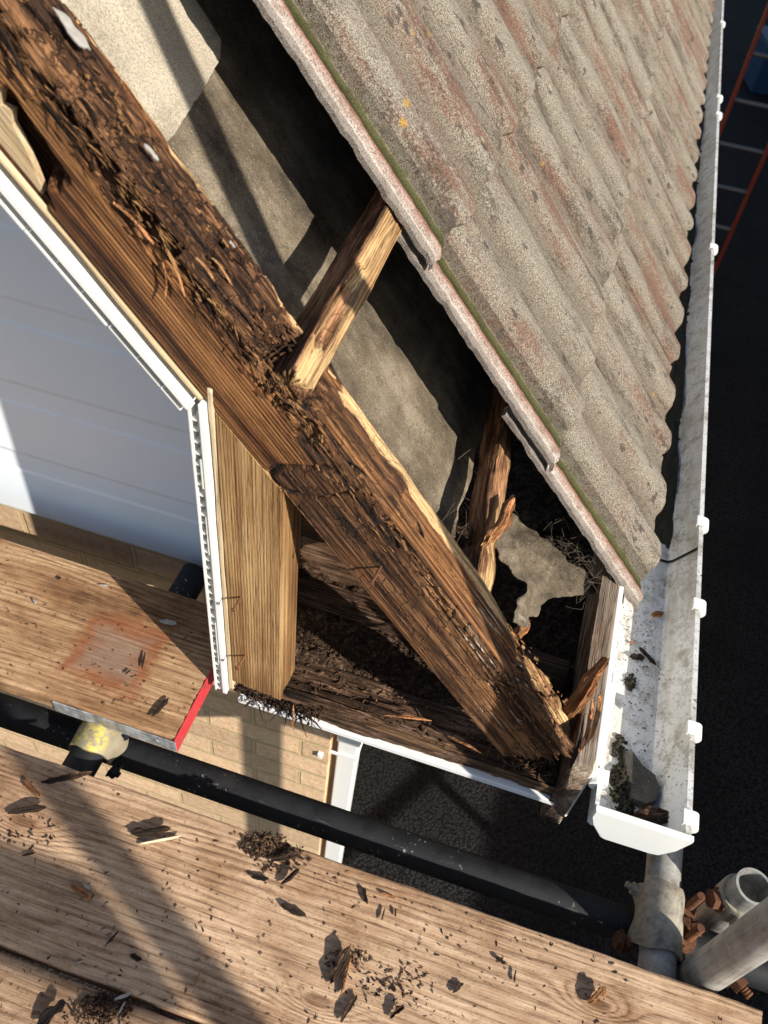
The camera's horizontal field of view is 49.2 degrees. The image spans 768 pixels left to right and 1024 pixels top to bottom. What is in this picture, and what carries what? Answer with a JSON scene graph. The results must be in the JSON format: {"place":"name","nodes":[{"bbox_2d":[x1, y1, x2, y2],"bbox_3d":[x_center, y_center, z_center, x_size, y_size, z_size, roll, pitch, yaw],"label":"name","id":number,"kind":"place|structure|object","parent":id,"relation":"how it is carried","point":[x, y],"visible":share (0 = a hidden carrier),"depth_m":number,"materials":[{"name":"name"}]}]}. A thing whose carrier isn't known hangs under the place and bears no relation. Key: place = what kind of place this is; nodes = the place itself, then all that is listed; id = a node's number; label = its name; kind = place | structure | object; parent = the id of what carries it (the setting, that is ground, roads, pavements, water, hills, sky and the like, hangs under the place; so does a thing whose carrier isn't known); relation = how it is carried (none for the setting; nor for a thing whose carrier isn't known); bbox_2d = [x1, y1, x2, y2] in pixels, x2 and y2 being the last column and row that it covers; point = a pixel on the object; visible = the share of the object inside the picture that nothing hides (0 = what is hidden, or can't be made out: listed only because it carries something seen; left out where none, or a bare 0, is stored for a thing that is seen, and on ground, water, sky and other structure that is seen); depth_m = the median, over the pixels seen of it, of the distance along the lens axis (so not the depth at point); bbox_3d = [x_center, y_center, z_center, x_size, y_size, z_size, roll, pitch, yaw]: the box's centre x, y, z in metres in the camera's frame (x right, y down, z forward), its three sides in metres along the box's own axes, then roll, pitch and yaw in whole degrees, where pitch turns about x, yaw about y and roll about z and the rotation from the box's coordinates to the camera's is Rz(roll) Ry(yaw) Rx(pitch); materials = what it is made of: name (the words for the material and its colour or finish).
{"place":"outdoors","nodes":[
{"label":"outdoors","id":0,"kind":"place"},
{"bbox_2d":[0,504,337,856],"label":"brick wall","id":1,"kind":"structure","parent":0,"point":[227,731],"depth_m":1.93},
{"bbox_2d":[0,205,202,565],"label":"wall cladding","id":2,"kind":"structure","parent":1,"relation":"attached to","point":[94,431],"depth_m":1.29,"materials":[{"name":"white plastic"}]},
{"bbox_2d":[299,514,361,586],"bbox_3d":[-0.047,0.035,1.300,0.170,0.272,0.013,16,48,7],"label":"back board","id":3,"kind":"object","parent":1,"relation":"attached to","point":[318,556],"visible":0.19,"depth_m":1.36,"materials":[{"name":"brown wood"}]},
{"bbox_2d":[317,735,362,862],"bbox_3d":[-0.151,0.907,2.306,0.089,2.360,0.075,16,48,7],"label":"downpipe","id":4,"kind":"object","parent":1,"relation":"attached to","point":[347,753],"visible":0.35,"depth_m":1.97,"materials":[{"name":"white plastic"}]},
{"bbox_2d":[238,693,553,804],"bbox_3d":[1.013,-2.034,3.527,0.486,0.012,6.922,16,48,7],"label":"soffit board","id":5,"kind":"object","parent":1,"relation":"attached to","point":[484,777],"visible":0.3,"depth_m":1.22,"materials":[{"name":"white plastic"}]},
{"bbox_2d":[241,686,323,737],"bbox_3d":[-0.148,0.291,1.232,0.130,0.060,0.059,16,48,7],"label":"wood fibre tuft","id":6,"kind":"object","parent":5,"relation":"on","point":[278,707],"visible":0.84,"depth_m":1.22,"materials":[{"name":"brown wood"}]},
{"bbox_2d":[233,657,561,795],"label":"rotten sill","id":7,"kind":"structure","parent":5,"relation":"on","point":[406,735],"depth_m":1.22,"materials":[{"name":"brown wood"}]},
{"bbox_2d":[215,411,299,699],"bbox_3d":[-0.152,0.067,1.050,0.076,0.530,0.059,16,48,7],"label":"golden post","id":8,"kind":"object","parent":7,"relation":"on","point":[261,519],"visible":0.84,"depth_m":1.01,"materials":[{"name":"brown wood"}]},
{"bbox_2d":[207,387,236,689],"bbox_3d":[-0.194,0.059,1.043,0.007,0.586,0.035,16,48,7],"label":"backing strip","id":9,"kind":"object","parent":8,"relation":"attached to","point":[212,422],"visible":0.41,"depth_m":0.98,"materials":[{"name":"beige wood"}]},
{"bbox_2d":[0,0,574,761],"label":"rotten rafter","id":10,"kind":"object","parent":8,"relation":"on","point":[152,238],"visible":0.97,"depth_m":0.80,"materials":[{"name":"brown wood"}]},
{"bbox_2d":[0,88,46,193],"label":"tan board","id":11,"kind":"object","parent":10,"relation":"on","point":[15,143],"visible":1,"depth_m":0.70,"materials":[{"name":"brown wood"}]},
{"bbox_2d":[52,7,90,49],"bbox_3d":[-0.244,-0.377,0.655,0.003,0.038,0.014,-14,43,34],"label":"pale flake","id":12,"kind":"object","parent":10,"relation":"on","point":[76,35],"visible":1,"depth_m":0.66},
{"bbox_2d":[0,149,203,399],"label":"backing strip","id":13,"kind":"object","parent":10,"relation":"attached to","point":[19,178],"visible":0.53,"depth_m":0.76,"materials":[{"name":"beige wood"}]},
{"bbox_2d":[0,163,195,409],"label":"rake soffit","id":14,"kind":"structure","parent":13,"relation":"attached to","point":[41,231],"depth_m":0.77,"materials":[{"name":"plastic"}]},
{"bbox_2d":[144,143,158,160],"bbox_3d":[-0.193,-0.299,0.698,0.002,0.017,0.005,-15,43,35],"label":"pale flake","id":15,"kind":"object","parent":10,"relation":"on","point":[148,148],"visible":1,"depth_m":0.70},
{"bbox_2d":[188,397,228,693],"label":"side soffit","id":16,"kind":"structure","parent":10,"relation":"attached to","point":[201,448],"depth_m":0.98,"materials":[{"name":"plastic"}]},
{"bbox_2d":[260,189,403,408],"bbox_3d":[-0.024,-0.298,0.968,0.049,0.039,0.531,-15,38,34],"label":"noggin","id":17,"kind":"object","parent":10,"relation":"attached to","point":[332,307],"visible":0.69,"depth_m":0.88,"materials":[{"name":"brown wood"}]},
{"bbox_2d":[368,565,381,585],"bbox_3d":[-0.009,0.068,0.933,0.009,0.009,0.033,16,48,7],"label":"rusty nail","id":18,"kind":"object","parent":10,"relation":"attached to","point":[371,583],"visible":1,"depth_m":0.93,"materials":[{"name":"metal"}]},
{"bbox_2d":[463,385,513,591],"bbox_3d":[0.154,-0.044,1.195,0.035,0.041,0.460,-17,40,32],"label":"noggin","id":19,"kind":"object","parent":10,"relation":"attached to","point":[488,497],"visible":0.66,"depth_m":1.17,"materials":[{"name":"brown wood"}]},
{"bbox_2d":[481,494,514,546],"bbox_3d":[0.157,0.011,1.112,0.019,0.022,0.106,-9,35,42],"label":"orange splinter","id":20,"kind":"object","parent":19,"relation":"on","point":[498,528],"visible":1,"depth_m":1.10,"materials":[{"name":"brown wood"}]},
{"bbox_2d":[569,715,584,768],"bbox_3d":[0.244,0.288,1.049,0.008,0.007,0.082,20,47,10],"label":"corner splinter","id":21,"kind":"object","parent":10,"relation":"attached to","point":[575,755],"visible":0.92,"depth_m":1.04,"materials":[{"name":"brown wood"}]},
{"bbox_2d":[578,699,593,754],"bbox_3d":[0.246,0.259,1.011,0.009,0.011,0.096,26,37,9],"label":"corner splinter","id":22,"kind":"object","parent":21,"relation":"on","point":[587,730],"visible":1,"depth_m":1.01,"materials":[{"name":"brown wood"}]},
{"bbox_2d":[586,693,601,745],"bbox_3d":[0.251,0.247,0.996,0.009,0.009,0.064,14,70,20],"label":"corner splinter","id":23,"kind":"object","parent":22,"relation":"on","point":[596,718],"visible":1,"depth_m":0.99,"materials":[{"name":"brown wood"}]},
{"bbox_2d":[283,687,375,720],"bbox_3d":[-0.092,0.276,1.216,0.176,0.012,0.012,16,48,7],"label":"wood sliver","id":24,"kind":"object","parent":7,"relation":"on","point":[310,698],"visible":0.9,"depth_m":1.21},
{"bbox_2d":[385,715,431,720],"bbox_3d":[0.035,0.291,1.188,0.067,0.006,0.005,6,48,2],"label":"wood sliver","id":25,"kind":"object","parent":7,"relation":"on","point":[409,717],"visible":1,"depth_m":1.19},
{"bbox_2d":[448,736,480,752],"bbox_3d":[0.112,0.322,1.164,0.055,0.005,0.005,21,48,26],"label":"wood sliver","id":26,"kind":"object","parent":7,"relation":"on","point":[462,742],"visible":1,"depth_m":1.16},
{"bbox_2d":[562,655,609,723],"bbox_3d":[0.262,0.259,1.146,0.021,0.208,0.028,-11,51,-28],"label":"leaning splinter","id":27,"kind":"object","parent":7,"relation":"on","point":[580,697],"visible":0.83,"depth_m":1.12,"materials":[{"name":"brown wood"}]},
{"bbox_2d":[297,574,570,692],"bbox_3d":[0.064,0.193,1.338,0.460,0.045,0.050,17,48,8],"label":"bearer","id":28,"kind":"object","parent":5,"relation":"on","point":[359,608],"visible":0.42,"depth_m":1.33,"materials":[{"name":"brown wood"}]},
{"bbox_2d":[295,434,593,781],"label":"wood crumbs","id":29,"kind":"object","parent":5,"relation":"on","point":[325,639],"visible":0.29,"depth_m":1.35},
{"bbox_2d":[522,655,570,736],"bbox_3d":[0.216,0.252,1.150,0.042,0.164,0.034,-15,30,34],"label":"split offcut","id":30,"kind":"object","parent":29,"relation":"on","point":[562,721],"visible":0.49,"depth_m":1.14,"materials":[{"name":"brown wood"}]},
{"bbox_2d":[540,552,619,823],"bbox_3d":[0.486,-0.156,1.700,0.034,0.181,1.600,16,48,7],"label":"fascia board","id":31,"kind":"object","parent":5,"relation":"on","point":[596,630],"visible":0.16,"depth_m":1.23,"materials":[{"name":"brown wood"}]},
{"bbox_2d":[496,513,597,627],"bbox_3d":[0.231,0.104,1.250,0.084,0.260,0.198,-15,36,34],"label":"torn felt","id":32,"kind":"object","parent":31,"relation":"on","point":[531,568],"visible":0.84,"depth_m":1.27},
{"bbox_2d":[513,620,529,640],"bbox_3d":[0.198,0.172,1.217,0.018,0.014,0.058,-12,16,44],"label":"dark offcut","id":33,"kind":"object","parent":32,"relation":"on","point":[519,632],"visible":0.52,"depth_m":1.21,"materials":[{"name":"brown wood"}]},
{"bbox_2d":[565,586,623,816],"bbox_3d":[1.275,-1.988,3.472,0.012,0.178,6.908,16,48,7],"label":"fascia capping","id":34,"kind":"object","parent":31,"relation":"attached to","point":[610,679],"visible":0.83,"depth_m":1.19,"materials":[{"name":"white plastic"}]},
{"bbox_2d":[587,0,724,854],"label":"gutter","id":35,"kind":"object","parent":31,"relation":"attached to","point":[670,582],"visible":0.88,"depth_m":1.38,"materials":[{"name":"white plastic"}]},
{"bbox_2d":[629,653,644,660],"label":"gutter chip","id":36,"kind":"object","parent":35,"relation":"in","point":[634,656],"visible":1,"depth_m":1.35,"materials":[{"name":"brown wood"}]},
{"bbox_2d":[623,749,659,807],"bbox_3d":[0.368,0.381,1.205,0.044,0.022,0.090,3,48,-5],"label":"slate fragment","id":37,"kind":"object","parent":35,"relation":"in","point":[644,789],"visible":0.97,"depth_m":1.19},
{"bbox_2d":[638,646,655,664],"bbox_3d":[0.425,0.231,1.354,0.008,0.006,0.041,-22,54,-25],"label":"gutter chip","id":38,"kind":"object","parent":35,"relation":"in","point":[648,656],"visible":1,"depth_m":1.35,"materials":[{"name":"brown wood"}]},
{"bbox_2d":[632,805,668,824],"bbox_3d":[0.372,0.423,1.157,0.065,0.029,0.034,3,48,-1],"label":"rotten block","id":39,"kind":"object","parent":35,"relation":"in","point":[655,815],"depth_m":1.15,"materials":[{"name":"brown wood"}]},
{"bbox_2d":[651,611,663,616],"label":"gutter chip","id":40,"kind":"object","parent":35,"relation":"in","point":[657,614],"visible":1,"depth_m":1.41,"materials":[{"name":"brown wood"}]},
{"bbox_2d":[609,36,709,815],"bbox_3d":[1.164,-1.618,3.130,0.089,0.026,5.937,16,48,7],"label":"gutter moss","id":41,"kind":"object","parent":35,"relation":"in","point":[663,529],"visible":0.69,"depth_m":1.66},
{"bbox_2d":[0,0,767,1023],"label":"ground","id":42,"kind":"structure","parent":0,"point":[572,848],"depth_m":4.06,"materials":[{"name":"asphalt"}]},
{"bbox_2d":[676,897,767,992],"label":"scaffold standard","id":43,"kind":"object","parent":42,"relation":"on","point":[733,952],"depth_m":0.97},
{"bbox_2d":[0,692,767,992],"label":"ledger tube","id":44,"kind":"object","parent":43,"relation":"attached to","point":[572,906],"depth_m":1.21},
{"bbox_2d":[68,720,129,778],"bbox_3d":[-0.417,0.335,1.233,0.090,0.066,0.078,16,48,7],"label":"putlog coupler","id":45,"kind":"object","parent":44,"relation":"attached to","point":[109,745],"visible":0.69,"depth_m":1.21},
{"bbox_2d":[62,563,204,776],"bbox_3d":[-0.399,0.277,1.288,0.048,0.048,0.500,16,48,7],"label":"transom tube","id":46,"kind":"object","parent":44,"relation":"on","point":[189,581],"visible":0.25,"depth_m":1.40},
{"bbox_2d":[0,538,213,751],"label":"scaffold board","id":47,"kind":"object","parent":46,"relation":"on","point":[82,594],"visible":0.91,"depth_m":1.27,"materials":[{"name":"brown wood"}]},
{"bbox_2d":[151,698,168,716],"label":"bark chip","id":48,"kind":"object","parent":47,"relation":"on","point":[161,706],"visible":1,"depth_m":1.20,"materials":[{"name":"brown wood"}]},
{"bbox_2d":[159,619,176,624],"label":"wood chip","id":49,"kind":"object","parent":47,"relation":"on","point":[167,622],"visible":1,"depth_m":1.30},
{"bbox_2d":[0,744,762,1023],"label":"scaffold board","id":50,"kind":"object","parent":46,"relation":"on","point":[102,824],"visible":0.95,"depth_m":1.02,"materials":[{"name":"brown wood"}]},
{"bbox_2d":[7,805,46,813],"bbox_3d":[-0.462,0.386,1.085,0.051,0.009,0.010,-9,50,-6],"label":"bark chip","id":51,"kind":"object","parent":50,"relation":"on","point":[32,808],"visible":1,"depth_m":1.08,"materials":[{"name":"brown wood"}]},
{"bbox_2d":[24,779,39,797],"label":"wood chip","id":52,"kind":"object","parent":50,"relation":"on","point":[29,787],"visible":1,"depth_m":1.10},
{"bbox_2d":[41,771,91,783],"bbox_3d":[-0.424,0.354,1.120,0.069,0.005,0.009,-10,49,-8],"label":"bark chip","id":53,"kind":"object","parent":50,"relation":"on","point":[65,777],"visible":1,"depth_m":1.12,"materials":[{"name":"brown wood"}]},
{"bbox_2d":[70,885,91,899],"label":"wood chip","id":54,"kind":"object","parent":50,"relation":"on","point":[81,892],"visible":1,"depth_m":1.03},
{"bbox_2d":[114,992,132,1000],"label":"wood chip","id":55,"kind":"object","parent":50,"relation":"on","point":[122,996],"visible":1,"depth_m":0.96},
{"bbox_2d":[130,953,141,961],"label":"bark chip","id":56,"kind":"object","parent":50,"relation":"on","point":[136,957],"visible":1,"depth_m":0.98,"materials":[{"name":"brown wood"}]},
{"bbox_2d":[129,825,169,836],"bbox_3d":[-0.301,0.412,1.082,0.056,0.010,0.013,-4,48,-2],"label":"bark chip","id":57,"kind":"object","parent":50,"relation":"on","point":[142,832],"visible":1,"depth_m":1.08,"materials":[{"name":"brown wood"}]},
{"bbox_2d":[138,836,179,844],"bbox_3d":[-0.288,0.422,1.079,0.056,0.005,0.003,-7,49,-13],"label":"wood chip","id":58,"kind":"object","parent":50,"relation":"on","point":[159,840],"visible":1,"depth_m":1.08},
{"bbox_2d":[251,875,269,881],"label":"bark chip","id":59,"kind":"object","parent":50,"relation":"on","point":[263,879],"visible":1,"depth_m":1.06,"materials":[{"name":"brown wood"}]},
{"bbox_2d":[270,851,301,860],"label":"bark chip","id":60,"kind":"object","parent":50,"relation":"on","point":[291,855],"visible":1,"depth_m":1.07,"materials":[{"name":"brown wood"}]},
{"bbox_2d":[280,868,299,884],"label":"bark chip","id":61,"kind":"object","parent":50,"relation":"on","point":[288,878],"visible":1,"depth_m":1.06,"materials":[{"name":"brown wood"}]},
{"bbox_2d":[281,903,305,916],"bbox_3d":[-0.112,0.493,1.038,0.037,0.006,0.008,19,48,10],"label":"bark chip","id":62,"kind":"object","parent":50,"relation":"on","point":[292,910],"visible":1,"depth_m":1.04,"materials":[{"name":"brown wood"}]},
{"bbox_2d":[329,944,350,983],"bbox_3d":[-0.052,0.538,0.998,0.015,0.012,0.051,25,58,15],"label":"bark chip","id":63,"kind":"object","parent":50,"relation":"on","point":[342,963],"visible":1,"depth_m":0.99,"materials":[{"name":"brown wood"}]},
{"bbox_2d":[340,956,351,996],"bbox_3d":[-0.045,0.550,0.994,0.004,0.007,0.048,15,48,6],"label":"wood chip","id":64,"kind":"object","parent":50,"relation":"on","point":[345,977],"visible":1,"depth_m":0.99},
{"bbox_2d":[340,994,356,1022],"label":"bark chip","id":65,"kind":"object","parent":50,"relation":"on","point":[348,1008],"visible":1,"depth_m":0.97,"materials":[{"name":"brown wood"}]},
{"bbox_2d":[390,1004,404,1018],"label":"bark chip","id":66,"kind":"object","parent":50,"relation":"on","point":[398,1009],"visible":1,"depth_m":0.97,"materials":[{"name":"brown wood"}]},
{"bbox_2d":[588,986,605,1003],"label":"wood chip","id":67,"kind":"object","parent":50,"relation":"on","point":[600,992],"visible":1,"depth_m":1.00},
{"bbox_2d":[612,877,704,965],"bbox_3d":[0.379,0.559,1.140,0.117,0.073,0.102,16,48,7],"label":"band coupler","id":68,"kind":"object","parent":44,"relation":"on","point":[665,914],"visible":1,"depth_m":1.12,"materials":[{"name":"metal"}]},
{"bbox_2d":[705,873,758,925],"bbox_3d":[0.481,0.533,1.141,0.072,0.034,0.075,-25,56,-27],"label":"ring coupler","id":69,"kind":"object","parent":68,"relation":"attached to","point":[716,899],"visible":0.41,"depth_m":1.13,"materials":[{"name":"metal"}]},
{"bbox_2d":[693,868,767,935],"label":"scaffold standard","id":70,"kind":"object","parent":44,"relation":"attached to","point":[713,922],"visible":0.63,"depth_m":1.13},
{"bbox_2d":[637,848,682,979],"bbox_3d":[0.345,0.625,1.069,0.048,0.048,0.960,16,48,7],"label":"transom tube","id":71,"kind":"object","parent":43,"relation":"attached to","point":[667,867],"depth_m":1.15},
{"bbox_2d":[0,952,185,1023],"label":"scaffold board","id":72,"kind":"object","parent":71,"relation":"on","point":[17,1008],"visible":0.88,"depth_m":0.96,"materials":[{"name":"brown wood"}]},
{"bbox_2d":[37,999,64,1023],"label":"bark chip","id":73,"kind":"object","parent":72,"relation":"on","point":[48,1013],"visible":1,"depth_m":0.94,"materials":[{"name":"brown wood"}]},
{"bbox_2d":[0,547,721,1023],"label":"wood crumbs","id":74,"kind":"object","parent":72,"relation":"on","point":[94,1009],"visible":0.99,"depth_m":1.01,"materials":[{"name":"brown wood"}]},
{"bbox_2d":[727,976,752,999],"bbox_3d":[0.445,0.591,1.042,0.030,0.030,0.025,-22,54,-25],"label":"clamp bolt","id":75,"kind":"object","parent":43,"relation":"attached to","point":[738,985],"visible":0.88,"depth_m":1.04,"materials":[{"name":"metal"}]},
{"bbox_2d":[713,3,767,277],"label":"ladder","id":76,"kind":"object","parent":42,"relation":"on","point":[763,153],"visible":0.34,"depth_m":5.45,"materials":[{"name":"metal"}]},
{"bbox_2d":[743,25,767,94],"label":"plastic crate","id":77,"kind":"object","parent":42,"relation":"on","point":[755,77],"visible":0.66,"depth_m":9.65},
{"label":"roof underlay","id":78,"kind":"object","parent":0,"visible":0},
{"bbox_2d":[253,0,502,270],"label":"roof tile","id":79,"kind":"object","parent":78,"relation":"on","point":[394,90],"visible":1,"depth_m":1.01,"materials":[{"name":"concrete"}]},
{"bbox_2d":[320,102,493,386],"bbox_3d":[-0.249,-0.849,0.921,0.094,2.260,0.050,-15,36,34],"label":"rafter","id":80,"kind":"object","parent":78,"relation":"on","point":[365,173],"depth_m":1.17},
{"bbox_2d":[167,0,492,537],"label":"grey felt","id":81,"kind":"object","parent":80,"relation":"on","point":[257,144],"visible":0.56,"depth_m":1.10,"materials":[{"name":"fabric"}]},
{"bbox_2d":[61,0,220,140],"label":"pale sheet","id":82,"kind":"object","parent":81,"relation":"on","point":[163,56],"visible":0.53,"depth_m":0.89,"materials":[{"name":"concrete"}]},
{"bbox_2d":[426,0,536,136],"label":"roof tile","id":83,"kind":"object","parent":78,"relation":"on","point":[491,52],"visible":0.67,"depth_m":1.28,"materials":[{"name":"concrete"}]},
{"bbox_2d":[397,152,596,471],"bbox_3d":[0.183,-0.332,1.207,0.046,0.432,0.368,-18,35,36],"label":"roof tile","id":84,"kind":"object","parent":78,"relation":"on","point":[497,280],"visible":0.84,"depth_m":1.18,"materials":[{"name":"concrete"}]},
{"bbox_2d":[501,0,561,69],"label":"roof tile","id":85,"kind":"object","parent":78,"relation":"on","point":[537,24],"visible":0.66,"depth_m":1.47,"materials":[{"name":"concrete"}]},
{"bbox_2d":[499,86,616,318],"bbox_3d":[0.269,-0.540,1.405,0.046,0.432,0.368,-17,35,36],"label":"roof tile","id":86,"kind":"object","parent":78,"relation":"on","point":[539,161],"visible":0.59,"depth_m":1.41,"materials":[{"name":"concrete"}]},
{"bbox_2d":[553,0,573,16],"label":"roof tile","id":87,"kind":"object","parent":78,"relation":"on","point":[564,7],"visible":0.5,"depth_m":1.65,"materials":[{"name":"concrete"}]},
{"bbox_2d":[534,36,630,235],"bbox_3d":[0.356,-0.745,1.607,0.045,0.432,0.367,-18,35,36],"label":"roof tile","id":88,"kind":"object","parent":78,"relation":"on","point":[561,87],"visible":0.57,"depth_m":1.61,"materials":[{"name":"concrete"}]},
{"bbox_2d":[502,337,666,611],"bbox_3d":[0.348,-0.113,1.362,0.046,0.432,0.367,-18,35,36],"label":"roof tile","id":89,"kind":"object","parent":78,"relation":"on","point":[605,480],"visible":0.73,"depth_m":1.34,"materials":[{"name":"concrete"}]},
{"bbox_2d":[442,445,612,609],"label":"cobweb fibres","id":90,"kind":"object","parent":89,"relation":"attached to","point":[549,553],"visible":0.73,"depth_m":1.28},
{"bbox_2d":[560,0,643,172],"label":"roof tile","id":91,"kind":"object","parent":78,"relation":"on","point":[594,64],"visible":0.69,"depth_m":1.81,"materials":[{"name":"concrete"}]},
{"bbox_2d":[584,0,652,118],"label":"roof tile","id":92,"kind":"object","parent":78,"relation":"on","point":[618,40],"visible":0.69,"depth_m":2.02,"materials":[{"name":"concrete"}]},
{"bbox_2d":[592,264,675,454],"bbox_3d":[0.434,-0.318,1.562,0.046,0.432,0.368,-18,35,36],"label":"roof tile","id":93,"kind":"object","parent":78,"relation":"on","point":[627,342],"visible":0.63,"depth_m":1.58,"materials":[{"name":"concrete"}]},
{"bbox_2d":[615,0,660,75],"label":"roof tile","id":94,"kind":"object","parent":78,"relation":"on","point":[640,27],"visible":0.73,"depth_m":2.22,"materials":[{"name":"concrete"}]},
{"bbox_2d":[613,192,683,363],"bbox_3d":[0.521,-0.527,1.760,0.045,0.432,0.368,-17,35,36],"label":"roof tile","id":95,"kind":"object","parent":78,"relation":"on","point":[644,269],"visible":0.48,"depth_m":1.77,"materials":[{"name":"concrete"}]},
{"bbox_2d":[641,0,666,39],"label":"roof tile","id":96,"kind":"object","parent":78,"relation":"on","point":[656,12],"visible":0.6,"depth_m":2.41,"materials":[{"name":"concrete"}]},
{"bbox_2d":[628,140,691,291],"bbox_3d":[0.611,-0.731,1.962,0.046,0.432,0.368,-18,35,36],"label":"roof tile","id":97,"kind":"object","parent":78,"relation":"on","point":[657,208],"visible":0.49,"depth_m":1.97,"materials":[{"name":"concrete"}]},
{"bbox_2d":[661,0,670,11],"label":"roof tile","id":98,"kind":"object","parent":78,"relation":"on","point":[666,5],"visible":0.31,"depth_m":2.62,"materials":[{"name":"concrete"}]},
{"bbox_2d":[641,95,695,230],"bbox_3d":[0.697,-0.939,2.160,0.046,0.432,0.367,-18,35,36],"label":"roof tile","id":99,"kind":"object","parent":78,"relation":"on","point":[666,159],"visible":0.53,"depth_m":2.17,"materials":[{"name":"concrete"}]},
{"bbox_2d":[650,57,699,181],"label":"roof tile","id":100,"kind":"object","parent":78,"relation":"on","point":[666,101],"visible":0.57,"depth_m":2.37,"materials":[{"name":"concrete"}]},
{"bbox_2d":[659,25,702,139],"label":"roof tile","id":101,"kind":"object","parent":78,"relation":"on","point":[677,76],"visible":0.46,"depth_m":2.56,"materials":[{"name":"concrete"}]},
{"bbox_2d":[665,0,706,105],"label":"roof tile","id":102,"kind":"object","parent":78,"relation":"on","point":[685,51],"visible":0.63,"depth_m":2.76,"materials":[{"name":"concrete"}]},
{"bbox_2d":[672,0,708,72],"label":"roof tile","id":103,"kind":"object","parent":78,"relation":"on","point":[691,27],"visible":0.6,"depth_m":2.96,"materials":[{"name":"concrete"}]},
{"bbox_2d":[687,0,711,47],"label":"roof tile","id":104,"kind":"object","parent":78,"relation":"on","point":[700,16],"visible":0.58,"depth_m":3.17,"materials":[{"name":"concrete"}]},
{"bbox_2d":[700,0,713,23],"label":"roof tile","id":105,"kind":"object","parent":78,"relation":"on","point":[708,6],"visible":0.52,"depth_m":3.37,"materials":[{"name":"concrete"}]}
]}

